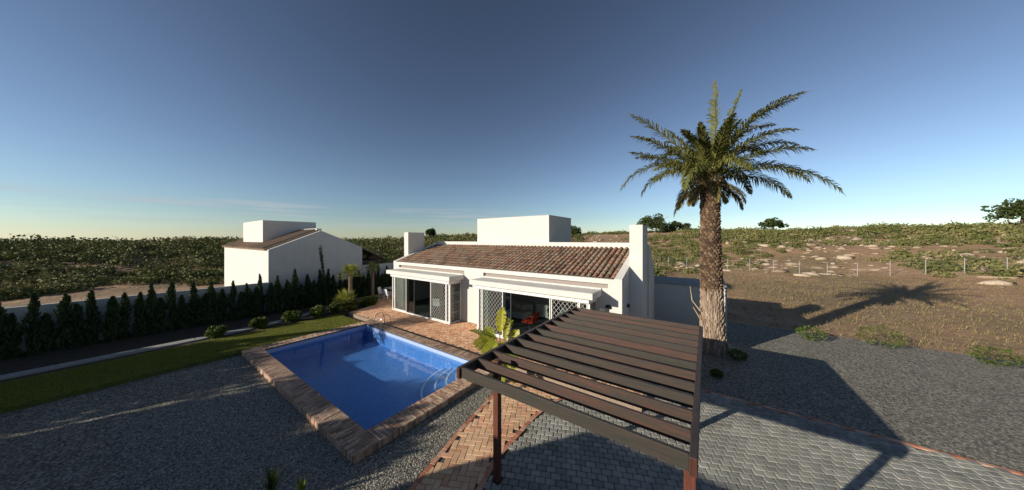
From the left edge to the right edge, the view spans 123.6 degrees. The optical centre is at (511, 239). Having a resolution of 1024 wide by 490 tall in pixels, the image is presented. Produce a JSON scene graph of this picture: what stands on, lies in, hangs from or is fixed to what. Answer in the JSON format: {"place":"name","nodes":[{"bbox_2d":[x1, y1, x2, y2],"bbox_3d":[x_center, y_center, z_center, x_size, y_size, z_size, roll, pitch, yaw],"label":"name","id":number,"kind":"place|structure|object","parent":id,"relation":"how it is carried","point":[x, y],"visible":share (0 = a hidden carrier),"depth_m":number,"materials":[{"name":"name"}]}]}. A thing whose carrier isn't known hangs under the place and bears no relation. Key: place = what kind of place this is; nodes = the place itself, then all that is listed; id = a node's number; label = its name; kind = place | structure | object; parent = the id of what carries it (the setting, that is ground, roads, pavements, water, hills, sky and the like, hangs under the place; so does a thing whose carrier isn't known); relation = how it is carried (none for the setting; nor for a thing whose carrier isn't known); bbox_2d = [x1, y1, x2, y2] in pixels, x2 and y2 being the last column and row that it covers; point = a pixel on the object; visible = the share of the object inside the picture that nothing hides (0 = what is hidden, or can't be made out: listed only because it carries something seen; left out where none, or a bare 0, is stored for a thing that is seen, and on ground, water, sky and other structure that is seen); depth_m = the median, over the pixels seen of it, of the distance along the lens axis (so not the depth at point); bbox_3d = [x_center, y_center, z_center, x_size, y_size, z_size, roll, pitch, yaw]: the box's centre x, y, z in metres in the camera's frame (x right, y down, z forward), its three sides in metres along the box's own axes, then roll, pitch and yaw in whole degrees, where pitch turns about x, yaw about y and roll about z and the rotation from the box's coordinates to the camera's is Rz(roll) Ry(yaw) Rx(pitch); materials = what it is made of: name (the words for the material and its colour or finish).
{"place":"outdoors","nodes":[
{"label":"outdoors","id":0,"kind":"place"},
{"bbox_2d":[0,298,358,379],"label":"path","id":1,"kind":"structure","parent":0,"point":[56,366],"depth_m":11.40,"materials":[{"name":"concrete"}]},
{"bbox_2d":[0,314,359,413],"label":"lawn","id":2,"kind":"structure","parent":0,"point":[75,393],"depth_m":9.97,"materials":[{"name":"plant"}]},
{"bbox_2d":[443,283,459,302],"bbox_3d":[-4.241,3.850,21.168,2.400,1.900,0.665,0,0,35],"label":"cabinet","id":3,"kind":"object","parent":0,"point":[455,290],"visible":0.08,"depth_m":20.83,"materials":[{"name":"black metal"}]},
{"bbox_2d":[351,292,642,394],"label":"patio","id":4,"kind":"structure","parent":0,"point":[455,333],"depth_m":15.10,"materials":[{"name":"brick"}]},
{"bbox_2d":[0,228,1023,449],"bbox_3d":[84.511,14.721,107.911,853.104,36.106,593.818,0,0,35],"label":"ground","id":5,"kind":"structure","parent":0,"point":[103,291],"depth_m":24.19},
{"bbox_2d":[3,282,267,352],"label":"boundary wall","id":6,"kind":"structure","parent":5,"relation":"on","point":[20,312],"depth_m":13.48,"materials":[{"name":"white paint"}]},
{"bbox_2d":[0,304,328,374],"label":"hedge bed","id":7,"kind":"object","parent":5,"relation":"on","point":[24,362],"depth_m":12.54,"materials":[{"name":"soil"}]},
{"bbox_2d":[0,301,7,359],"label":"cypress","id":8,"kind":"object","parent":7,"relation":"on","point":[3,314],"visible":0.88,"depth_m":11.15,"materials":[{"name":"green plant"}]},
{"bbox_2d":[0,312,25,359],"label":"cypress","id":9,"kind":"object","parent":7,"relation":"on","point":[12,333],"visible":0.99,"depth_m":11.26,"materials":[{"name":"green plant"}]},
{"bbox_2d":[21,292,44,356],"bbox_3d":[-20.264,3.599,11.618,0.594,2.814,0.576,2,1,-26],"label":"cypress","id":10,"kind":"object","parent":7,"relation":"on","point":[33,341],"visible":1,"depth_m":11.58,"materials":[{"name":"green plant"}]},
{"bbox_2d":[37,312,59,352],"bbox_3d":[-20.301,4.076,11.975,0.648,1.827,0.697,-2,1,-30],"label":"cypress","id":11,"kind":"object","parent":7,"relation":"on","point":[47,343],"visible":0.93,"depth_m":11.95,"materials":[{"name":"green plant"}]},
{"bbox_2d":[53,293,74,350],"bbox_3d":[-19.982,3.696,12.247,0.583,2.623,0.542,0,0,13],"label":"cypress","id":12,"kind":"object","parent":7,"relation":"on","point":[65,308],"visible":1,"depth_m":12.21,"materials":[{"name":"green plant"}]},
{"bbox_2d":[65,303,90,347],"bbox_3d":[-19.830,3.938,12.543,0.732,2.124,0.722,-2,1,17],"label":"cypress","id":13,"kind":"object","parent":7,"relation":"on","point":[77,314],"visible":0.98,"depth_m":12.49,"materials":[{"name":"green plant"}]},
{"bbox_2d":[82,290,103,345],"bbox_3d":[-19.615,3.673,12.849,0.626,2.653,0.607,-2,-1,-12],"label":"cypress","id":14,"kind":"object","parent":7,"relation":"on","point":[91,320],"visible":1,"depth_m":12.80,"materials":[{"name":"green plant"}]},
{"bbox_2d":[99,295,123,342],"bbox_3d":[-19.171,3.847,13.184,0.749,2.335,0.696,2,-1,-8],"label":"cypress","id":15,"kind":"object","parent":7,"relation":"on","point":[112,311],"visible":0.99,"depth_m":13.10,"materials":[{"name":"green plant"}]},
{"bbox_2d":[117,292,131,338],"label":"cypress","id":16,"kind":"object","parent":7,"relation":"on","point":[123,319],"visible":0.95,"depth_m":13.53,"materials":[{"name":"green plant"}]},
{"bbox_2d":[131,291,147,337],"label":"cypress","id":17,"kind":"object","parent":7,"relation":"on","point":[139,310],"visible":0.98,"depth_m":13.80,"materials":[{"name":"green plant"}]},
{"bbox_2d":[143,282,157,334],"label":"cypress","id":18,"kind":"object","parent":7,"relation":"on","point":[150,301],"visible":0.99,"depth_m":14.09,"materials":[{"name":"green plant"}]},
{"bbox_2d":[150,297,171,333],"bbox_3d":[-18.448,4.010,14.424,0.824,1.974,0.767,1,-2,-28],"label":"cypress","id":19,"kind":"object","parent":7,"relation":"on","point":[161,321],"visible":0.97,"depth_m":14.35,"materials":[{"name":"green plant"}]},
{"bbox_2d":[165,280,178,330],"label":"cypress","id":20,"kind":"object","parent":7,"relation":"on","point":[171,300],"visible":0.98,"depth_m":14.72,"materials":[{"name":"green plant"}]},
{"bbox_2d":[174,294,189,329],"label":"cypress","id":21,"kind":"object","parent":7,"relation":"on","point":[183,321],"visible":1,"depth_m":14.96,"materials":[{"name":"green plant"}]},
{"bbox_2d":[186,280,201,327],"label":"cypress","id":22,"kind":"object","parent":7,"relation":"on","point":[195,300],"visible":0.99,"depth_m":15.29,"materials":[{"name":"green plant"}]},
{"bbox_2d":[195,293,214,325],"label":"cypress","id":23,"kind":"object","parent":7,"relation":"on","point":[204,313],"visible":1,"depth_m":15.53,"materials":[{"name":"green plant"}]},
{"bbox_2d":[205,281,219,324],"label":"cypress","id":24,"kind":"object","parent":7,"relation":"on","point":[212,295],"visible":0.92,"depth_m":15.83,"materials":[{"name":"green plant"}]},
{"bbox_2d":[216,288,228,322],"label":"cypress","id":25,"kind":"object","parent":7,"relation":"on","point":[223,305],"visible":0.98,"depth_m":16.24,"materials":[{"name":"green plant"}]},
{"bbox_2d":[227,281,237,320],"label":"cypress","id":26,"kind":"object","parent":7,"relation":"on","point":[233,293],"visible":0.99,"depth_m":16.51,"materials":[{"name":"green plant"}]},
{"bbox_2d":[236,291,248,319],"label":"cypress","id":27,"kind":"object","parent":7,"relation":"on","point":[240,311],"visible":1,"depth_m":16.79,"materials":[{"name":"green plant"}]},
{"bbox_2d":[243,283,252,317],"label":"cypress","id":28,"kind":"object","parent":7,"relation":"on","point":[247,293],"visible":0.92,"depth_m":17.09,"materials":[{"name":"green plant"}]},
{"bbox_2d":[250,286,263,316],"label":"cypress","id":29,"kind":"object","parent":7,"relation":"on","point":[256,304],"visible":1,"depth_m":17.36,"materials":[{"name":"green plant"}]},
{"bbox_2d":[258,274,264,314],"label":"cypress","id":30,"kind":"object","parent":7,"relation":"on","point":[260,286],"visible":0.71,"depth_m":17.69,"materials":[{"name":"green plant"}]},
{"bbox_2d":[263,282,277,314],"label":"cypress","id":31,"kind":"object","parent":7,"relation":"on","point":[270,299],"visible":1,"depth_m":17.89,"materials":[{"name":"green plant"}]},
{"bbox_2d":[273,275,282,312],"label":"cypress","id":32,"kind":"object","parent":7,"relation":"on","point":[278,289],"visible":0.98,"depth_m":18.23,"materials":[{"name":"green plant"}]},
{"bbox_2d":[282,279,292,311],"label":"cypress","id":33,"kind":"object","parent":7,"relation":"on","point":[287,296],"visible":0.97,"depth_m":18.59,"materials":[{"name":"green plant"}]},
{"bbox_2d":[289,269,299,309],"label":"cypress","id":34,"kind":"object","parent":7,"relation":"on","point":[293,287],"visible":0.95,"depth_m":18.97,"materials":[{"name":"green plant"}]},
{"bbox_2d":[296,284,306,308],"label":"cypress","id":35,"kind":"object","parent":7,"relation":"on","point":[301,297],"visible":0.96,"depth_m":19.32,"materials":[{"name":"green plant"}]},
{"bbox_2d":[304,274,311,307],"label":"cypress","id":36,"kind":"object","parent":7,"relation":"on","point":[307,288],"visible":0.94,"depth_m":19.73,"materials":[{"name":"green plant"}]},
{"bbox_2d":[309,280,319,306],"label":"cypress","id":37,"kind":"object","parent":7,"relation":"on","point":[314,296],"visible":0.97,"depth_m":19.88,"materials":[{"name":"green plant"}]},
{"bbox_2d":[316,269,322,304],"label":"cypress","id":38,"kind":"object","parent":7,"relation":"on","point":[320,295],"visible":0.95,"depth_m":20.22,"materials":[{"name":"green plant"}]},
{"bbox_2d":[318,245,328,304],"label":"cypress","id":39,"kind":"object","parent":7,"relation":"on","point":[324,286],"visible":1,"depth_m":20.20,"materials":[{"name":"green plant"}]},
{"bbox_2d":[325,268,332,303],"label":"cypress","id":40,"kind":"object","parent":7,"relation":"on","point":[329,281],"visible":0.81,"depth_m":20.81,"materials":[{"name":"green plant"}]},
{"bbox_2d":[331,275,337,301],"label":"cypress","id":41,"kind":"object","parent":7,"relation":"on","point":[334,288],"visible":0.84,"depth_m":21.10,"materials":[{"name":"green plant"}]},
{"bbox_2d":[336,273,343,300],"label":"cypress","id":42,"kind":"object","parent":7,"relation":"on","point":[340,286],"visible":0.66,"depth_m":21.46,"materials":[{"name":"green plant"}]},
{"bbox_2d":[352,273,359,298],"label":"cypress","id":43,"kind":"object","parent":7,"relation":"on","point":[355,285],"visible":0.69,"depth_m":22.31,"materials":[{"name":"green plant"}]},
{"bbox_2d":[356,271,362,297],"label":"cypress","id":44,"kind":"object","parent":7,"relation":"on","point":[359,280],"visible":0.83,"depth_m":22.53,"materials":[{"name":"green plant"}]},
{"bbox_2d":[0,299,373,382],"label":"planting bed","id":45,"kind":"object","parent":5,"relation":"on","point":[327,313],"visible":0.33,"depth_m":13.09,"materials":[{"name":"soil"}]},
{"bbox_2d":[204,324,227,338],"bbox_3d":[-14.597,4.600,13.580,0.854,0.674,0.818,0,0,35],"label":"shrub","id":46,"kind":"object","parent":45,"relation":"on","point":[214,332],"visible":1,"depth_m":13.44,"materials":[{"name":"green plant"}]},
{"bbox_2d":[248,317,269,328],"bbox_3d":[-13.776,4.574,15.023,0.866,0.661,0.950,0,0,-5],"label":"shrub","id":47,"kind":"object","parent":45,"relation":"on","point":[258,323],"visible":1,"depth_m":14.84,"materials":[{"name":"green plant"}]},
{"bbox_2d":[281,310,302,321],"bbox_3d":[-12.978,4.561,16.260,0.991,0.719,0.977,0,0,35],"label":"shrub","id":48,"kind":"object","parent":45,"relation":"on","point":[290,316],"visible":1,"depth_m":16.08,"materials":[{"name":"green plant"}]},
{"bbox_2d":[309,305,326,317],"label":"shrub","id":49,"kind":"object","parent":45,"relation":"on","point":[317,311],"visible":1,"depth_m":16.97,"materials":[{"name":"green plant"}]},
{"bbox_2d":[327,301,347,312],"bbox_3d":[-11.556,4.490,18.173,1.233,0.838,1.071,0,0,-14],"label":"shrub","id":50,"kind":"object","parent":45,"relation":"on","point":[334,307],"visible":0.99,"depth_m":17.96,"materials":[{"name":"green plant"}]},
{"bbox_2d":[333,289,361,310],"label":"fan palm","id":51,"kind":"object","parent":45,"relation":"on","point":[347,296],"visible":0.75,"depth_m":18.72,"materials":[{"name":"green plant"}]},
{"bbox_2d":[337,262,362,292],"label":"fan palm","id":52,"kind":"object","parent":45,"relation":"on","point":[348,267],"visible":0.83,"depth_m":19.53,"materials":[{"name":"green plant"}]},
{"bbox_2d":[346,299,359,309],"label":"shrub","id":53,"kind":"object","parent":45,"relation":"on","point":[351,303],"visible":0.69,"depth_m":18.90,"materials":[{"name":"green plant"}]},
{"bbox_2d":[359,295,378,306],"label":"shrub","id":54,"kind":"object","parent":45,"relation":"on","point":[368,301],"visible":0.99,"depth_m":19.76,"materials":[{"name":"green plant"}]},
{"bbox_2d":[222,220,386,309],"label":"neighbour house","id":55,"kind":"structure","parent":5,"relation":"on","point":[268,251],"depth_m":21.33,"materials":[{"name":"white paint"}]},
{"bbox_2d":[241,320,492,463],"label":"swimming pool","id":56,"kind":"structure","parent":5,"relation":"on","point":[355,393],"depth_m":10.73,"materials":[{"name":"brick"}]},
{"bbox_2d":[374,312,391,343],"bbox_3d":[-7.039,4.790,14.972,0.740,1.522,0.690,0,0,35],"label":"pool ladder","id":57,"kind":"object","parent":56,"relation":"attached to","point":[380,326],"visible":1,"depth_m":14.81,"materials":[{"name":"metal"}]},
{"bbox_2d":[366,269,370,295],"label":"cypress","id":58,"kind":"object","parent":5,"relation":"on","point":[368,279],"visible":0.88,"depth_m":23.11,"materials":[{"name":"green plant"}]},
{"bbox_2d":[362,263,392,294],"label":"boundary wall","id":59,"kind":"structure","parent":5,"relation":"on","point":[382,266],"depth_m":24.78,"materials":[{"name":"white paint"}]},
{"bbox_2d":[383,265,389,292],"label":"cypress","id":60,"kind":"object","parent":5,"relation":"on","point":[386,276],"visible":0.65,"depth_m":24.39,"materials":[{"name":"green plant"}]},
{"bbox_2d":[425,228,435,237],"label":"pine tree","id":61,"kind":"object","parent":5,"relation":"on","point":[431,232],"visible":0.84,"depth_m":108.96,"materials":[{"name":"green plant"}]},
{"bbox_2d":[415,381,562,489],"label":"brick path","id":62,"kind":"structure","parent":5,"relation":"on","point":[441,460],"depth_m":6.70,"materials":[{"name":"brown brick"}]},
{"bbox_2d":[348,298,648,411],"bbox_3d":[-2.428,4.937,18.623,22.500,0.250,10.620,0,0,35],"label":"patio bed","id":63,"kind":"object","parent":5,"relation":"on","point":[357,316],"visible":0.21,"depth_m":9.46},
{"bbox_2d":[363,262,381,295],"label":"fan palm","id":64,"kind":"object","parent":63,"relation":"on","point":[375,266],"visible":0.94,"depth_m":21.68,"materials":[{"name":"green plant"}]},
{"bbox_2d":[380,274,386,291],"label":"cypress","id":65,"kind":"object","parent":63,"relation":"on","point":[382,281],"visible":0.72,"depth_m":24.10,"materials":[{"name":"green plant"}]},
{"bbox_2d":[388,324,480,355],"bbox_3d":[-3.608,4.804,13.025,8.250,0.016,0.110,0,0,35],"label":"slot drain","id":66,"kind":"object","parent":63,"relation":"on","point":[436,340],"visible":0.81,"depth_m":13.02,"materials":[{"name":"black metal"}]},
{"bbox_2d":[0,322,1023,489],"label":"gravel","id":67,"kind":"structure","parent":5,"relation":"on","point":[966,406],"depth_m":8.01,"materials":[{"name":"grey gravel"}]},
{"bbox_2d":[252,457,293,489],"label":"strap leaf plant","id":68,"kind":"object","parent":67,"relation":"on","point":[272,482],"visible":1,"depth_m":5.21,"materials":[{"name":"green plant"}]},
{"bbox_2d":[295,476,306,489],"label":"strap leaf plant","id":69,"kind":"object","parent":67,"relation":"on","point":[301,485],"visible":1,"depth_m":5.24,"materials":[{"name":"green plant"}]},
{"bbox_2d":[123,377,507,489],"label":"gravel chippings","id":70,"kind":"object","parent":67,"relation":"on","point":[226,482],"visible":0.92,"depth_m":6.55,"materials":[{"name":"grey gravel"}]},
{"bbox_2d":[469,307,520,383],"bbox_3d":[-0.307,3.675,9.309,2.278,2.614,1.091,0,0,-6],"label":"strelitzia","id":71,"kind":"object","parent":70,"relation":"on","point":[489,343],"visible":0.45,"depth_m":9.41,"materials":[{"name":"green plant"}]},
{"bbox_2d":[709,368,723,377],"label":"ground shrub","id":72,"kind":"object","parent":67,"relation":"on","point":[716,372],"visible":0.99,"depth_m":9.86,"materials":[{"name":"green plant"}]},
{"bbox_2d":[619,80,845,355],"bbox_3d":[9.424,-1.093,12.621,7.282,12.420,6.944,0,0,35],"label":"date palm","id":73,"kind":"object","parent":67,"relation":"on","point":[704,168],"visible":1,"depth_m":11.91,"materials":[{"name":"green plant"}]},
{"bbox_2d":[727,349,748,361],"bbox_3d":[9.293,4.754,11.306,0.708,0.471,0.703,0,0,-23],"label":"ground shrub","id":74,"kind":"object","parent":67,"relation":"on","point":[737,352],"visible":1,"depth_m":11.21,"materials":[{"name":"green plant"}]},
{"bbox_2d":[795,325,827,340],"bbox_3d":[14.766,4.647,13.575,1.121,0.723,1.132,0,0,35],"label":"ground shrub","id":75,"kind":"object","parent":67,"relation":"on","point":[798,330],"visible":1,"depth_m":13.51,"materials":[{"name":"green plant"}]},
{"bbox_2d":[854,325,911,347],"bbox_3d":[17.120,4.490,12.761,1.578,0.980,1.587,0,0,35],"label":"ground shrub","id":76,"kind":"object","parent":67,"relation":"on","point":[887,343],"visible":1,"depth_m":12.74,"materials":[{"name":"green plant"}]},
{"bbox_2d":[965,344,1023,367],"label":"ground shrub","id":77,"kind":"object","parent":67,"relation":"on","point":[1006,357],"visible":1,"depth_m":10.81,"materials":[{"name":"green plant"}]},
{"bbox_2d":[0,219,1023,300],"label":"scrub","id":78,"kind":"object","parent":5,"relation":"on","point":[55,281],"visible":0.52,"depth_m":48.27,"materials":[{"name":"green plant"}]},
{"bbox_2d":[386,215,653,339],"bbox_3d":[-0.182,1.782,18.361,17.210,6.635,9.050,0,0,35],"label":"villa","id":79,"kind":"object","parent":5,"relation":"on","point":[533,260],"visible":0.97,"depth_m":15.55,"materials":[{"name":"white paint"}]},
{"bbox_2d":[395,277,407,311],"bbox_3d":[-7.379,3.640,18.323,1.330,2.220,0.125,0,0,35],"label":"sliding door","id":80,"kind":"structure","parent":79,"relation":"in","point":[396,278],"depth_m":18.22,"materials":[{"name":"white metal"}]},
{"bbox_2d":[408,279,414,313],"bbox_3d":[-6.497,3.640,17.750,0.730,2.220,0.040,0,0,35],"label":"inner door","id":81,"kind":"structure","parent":79,"relation":"in","point":[408,279],"depth_m":17.70,"materials":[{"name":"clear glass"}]},
{"bbox_2d":[430,282,445,321],"bbox_3d":[-4.291,3.640,16.134,1.380,2.220,0.125,0,0,35],"label":"sliding door","id":82,"kind":"structure","parent":79,"relation":"in","point":[431,283],"depth_m":16.14,"materials":[{"name":"white metal"}]},
{"bbox_2d":[446,284,448,322],"bbox_3d":[-3.613,3.640,15.654,0.240,2.220,0.125,0,0,35],"label":"sliding door","id":83,"kind":"structure","parent":79,"relation":"in","point":[447,285],"depth_m":15.65,"materials":[{"name":"white metal"}]},
{"bbox_2d":[478,288,481,330],"bbox_3d":[-1.615,3.640,14.238,0.220,2.220,0.125,0,0,35],"label":"sliding door","id":84,"kind":"structure","parent":79,"relation":"in","point":[479,290],"depth_m":14.24,"materials":[{"name":"white metal"}]},
{"bbox_2d":[482,289,503,336],"bbox_3d":[-0.946,3.640,13.764,1.340,2.220,0.125,0,0,35],"label":"sliding door","id":85,"kind":"structure","parent":79,"relation":"in","point":[483,291],"depth_m":13.80,"materials":[{"name":"white metal"}]},
{"bbox_2d":[504,292,511,337],"bbox_3d":[-0.187,3.640,13.278,0.420,2.220,0.040,0,0,35],"label":"inner door","id":86,"kind":"structure","parent":79,"relation":"in","point":[504,292],"depth_m":13.16,"materials":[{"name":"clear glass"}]},
{"bbox_2d":[498,298,533,319],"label":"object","id":87,"kind":"object","parent":79,"relation":"on","point":[522,310],"visible":0.86,"depth_m":16.86,"materials":[{"name":"clear glass"}]},
{"bbox_2d":[522,312,539,330],"bbox_3d":[1.002,4.308,14.488,0.820,0.975,0.660,0,0,35],"label":"swivel chair","id":88,"kind":"object","parent":79,"relation":"on","point":[535,317],"visible":0.91,"depth_m":14.32,"materials":[{"name":"red leather"}]},
{"bbox_2d":[536,302,570,317],"bbox_3d":[2.466,4.335,16.493,2.050,0.770,0.595,0,0,35],"label":"sideboard","id":89,"kind":"object","parent":79,"relation":"on","point":[541,307],"visible":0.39,"depth_m":16.52,"materials":[{"name":"white wood"}]},
{"bbox_2d":[547,299,560,316],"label":"potted plant","id":90,"kind":"object","parent":79,"relation":"on","point":[556,308],"visible":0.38,"depth_m":14.65,"materials":[{"name":"green plant"}]},
{"bbox_2d":[551,299,578,318],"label":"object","id":91,"kind":"structure","parent":79,"relation":"in","point":[552,302],"depth_m":11.66,"materials":[{"name":"white metal"}]},
{"bbox_2d":[571,225,581,235],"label":"pine tree","id":92,"kind":"object","parent":5,"relation":"on","point":[575,230],"visible":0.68,"depth_m":108.22,"materials":[{"name":"green plant"}]},
{"bbox_2d":[636,213,674,231],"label":"pine tree","id":93,"kind":"object","parent":5,"relation":"on","point":[657,223],"visible":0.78,"depth_m":105.02,"materials":[{"name":"green plant"}]},
{"bbox_2d":[668,221,690,229],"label":"pine tree","id":94,"kind":"object","parent":5,"relation":"on","point":[680,225],"visible":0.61,"depth_m":107.16,"materials":[{"name":"green plant"}]},
{"bbox_2d":[654,276,727,334],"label":"wall","id":95,"kind":"structure","parent":5,"relation":"on","point":[673,302],"depth_m":14.67,"materials":[{"name":"white paint"}]},
{"bbox_2d":[475,229,1023,287],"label":"rocks","id":96,"kind":"object","parent":5,"relation":"on","point":[850,256],"visible":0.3,"depth_m":41.65,"materials":[{"name":"beige stone"}]},
{"bbox_2d":[758,217,789,229],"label":"pine tree","id":97,"kind":"object","parent":5,"relation":"on","point":[771,223],"visible":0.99,"depth_m":90.25,"materials":[{"name":"green plant"}]},
{"bbox_2d":[653,256,1021,275],"bbox_3d":[42.075,2.032,33.425,90.134,5.736,0.070,0,0,33],"label":"wire fence","id":98,"kind":"object","parent":5,"relation":"on","point":[890,263],"visible":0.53,"depth_m":33.40,"materials":[{"name":"metal"}]},
{"bbox_2d":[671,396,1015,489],"bbox_3d":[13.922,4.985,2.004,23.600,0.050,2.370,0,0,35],"label":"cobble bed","id":99,"kind":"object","parent":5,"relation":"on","point":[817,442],"depth_m":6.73,"materials":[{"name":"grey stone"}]},
{"bbox_2d":[678,245,1023,359],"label":"dry grass","id":100,"kind":"structure","parent":5,"relation":"on","point":[889,300],"depth_m":20.63,"materials":[{"name":"brown plant"}]},
{"bbox_2d":[980,198,1023,225],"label":"pine tree","id":101,"kind":"object","parent":5,"relation":"on","point":[1010,210],"visible":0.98,"depth_m":55.80,"materials":[{"name":"green plant"}]},
{"bbox_2d":[0,0,1023,240],"label":"sky","id":102,"kind":"structure","parent":0,"point":[135,119],"materials":[{"name":"blue"}]},
{"bbox_2d":[484,390,1023,489],"bbox_3d":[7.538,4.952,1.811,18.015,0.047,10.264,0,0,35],"label":"cobble paving","id":103,"kind":"structure","parent":0,"point":[943,471],"depth_m":6.12,"materials":[{"name":"grey stone"}]},
{"bbox_2d":[457,307,702,489],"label":"pergola","id":104,"kind":"object","parent":103,"relation":"on","point":[663,358],"visible":0.97,"depth_m":5.35,"materials":[{"name":"brown wood"}]},
{"bbox_2d":[408,379,1023,489],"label":"path edging","id":105,"kind":"object","parent":103,"relation":"on","point":[484,479],"visible":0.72,"depth_m":6.73,"materials":[{"name":"red brick"}]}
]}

